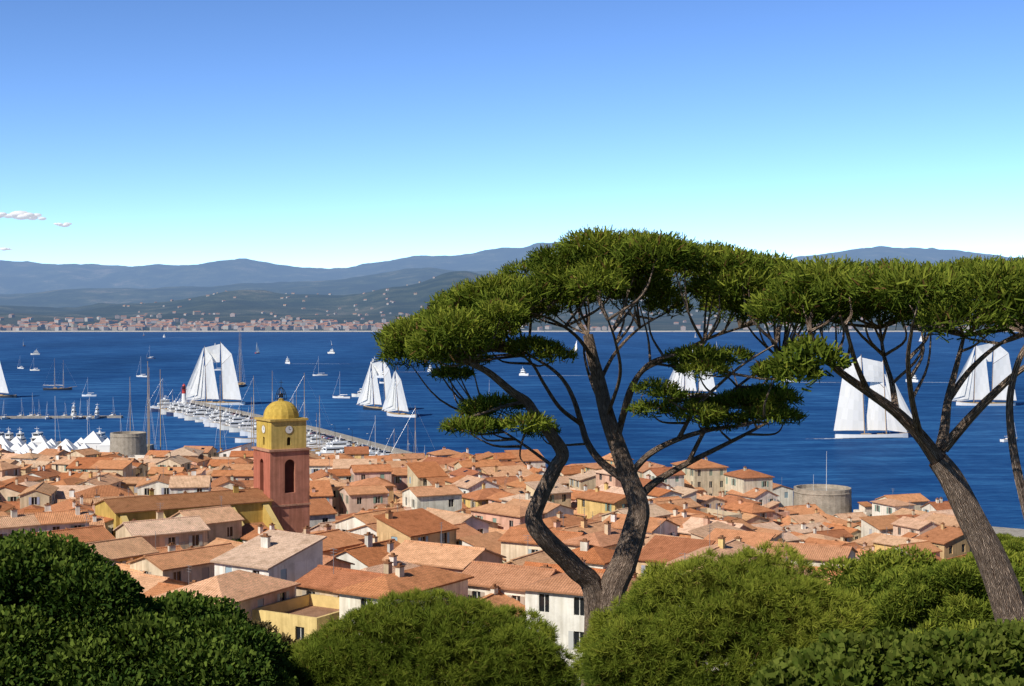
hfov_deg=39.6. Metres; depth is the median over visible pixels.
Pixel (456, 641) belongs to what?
shrub
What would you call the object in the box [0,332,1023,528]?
sea
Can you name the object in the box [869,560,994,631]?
bush
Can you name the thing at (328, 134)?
sky
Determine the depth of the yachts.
758.12 m
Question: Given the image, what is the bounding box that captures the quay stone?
[0,415,1023,537]
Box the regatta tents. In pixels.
[0,431,109,453]
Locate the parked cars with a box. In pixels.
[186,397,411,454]
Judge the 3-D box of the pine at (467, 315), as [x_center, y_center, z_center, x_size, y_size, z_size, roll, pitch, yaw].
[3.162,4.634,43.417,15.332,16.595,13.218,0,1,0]
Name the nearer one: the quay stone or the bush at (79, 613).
the bush at (79, 613)
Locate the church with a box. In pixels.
[93,387,310,537]
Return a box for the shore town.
[0,277,1016,331]
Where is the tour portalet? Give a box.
[793,451,851,514]
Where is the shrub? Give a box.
[749,618,1023,685]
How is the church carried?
on the hill
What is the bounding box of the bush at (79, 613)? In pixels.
[0,528,299,685]
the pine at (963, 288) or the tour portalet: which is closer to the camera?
the pine at (963, 288)
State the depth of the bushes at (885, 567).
109.06 m
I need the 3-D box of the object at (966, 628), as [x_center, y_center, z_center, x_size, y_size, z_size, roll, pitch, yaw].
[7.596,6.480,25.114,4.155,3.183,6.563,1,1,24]
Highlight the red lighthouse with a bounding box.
[179,384,186,402]
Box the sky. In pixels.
[0,0,1023,268]
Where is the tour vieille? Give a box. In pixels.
[110,431,146,457]
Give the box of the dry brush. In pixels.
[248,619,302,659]
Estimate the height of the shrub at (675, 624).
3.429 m
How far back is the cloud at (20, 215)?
25852.60 m
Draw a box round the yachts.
[0,332,1016,455]
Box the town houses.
[0,442,971,679]
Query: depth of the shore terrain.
9630.95 m
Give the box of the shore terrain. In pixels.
[0,242,1022,330]
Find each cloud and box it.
[0,211,45,219]
[54,222,71,226]
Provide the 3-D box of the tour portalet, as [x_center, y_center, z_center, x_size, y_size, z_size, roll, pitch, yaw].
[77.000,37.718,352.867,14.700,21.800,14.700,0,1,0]
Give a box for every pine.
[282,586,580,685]
[371,224,859,685]
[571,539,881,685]
[738,254,1023,625]
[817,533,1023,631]
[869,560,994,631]
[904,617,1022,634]
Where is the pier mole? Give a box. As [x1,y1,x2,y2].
[189,401,412,453]
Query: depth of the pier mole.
594.42 m
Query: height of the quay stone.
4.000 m
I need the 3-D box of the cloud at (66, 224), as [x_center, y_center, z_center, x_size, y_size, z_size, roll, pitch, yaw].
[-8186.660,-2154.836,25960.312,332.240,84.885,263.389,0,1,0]
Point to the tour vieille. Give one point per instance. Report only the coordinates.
(128, 443)

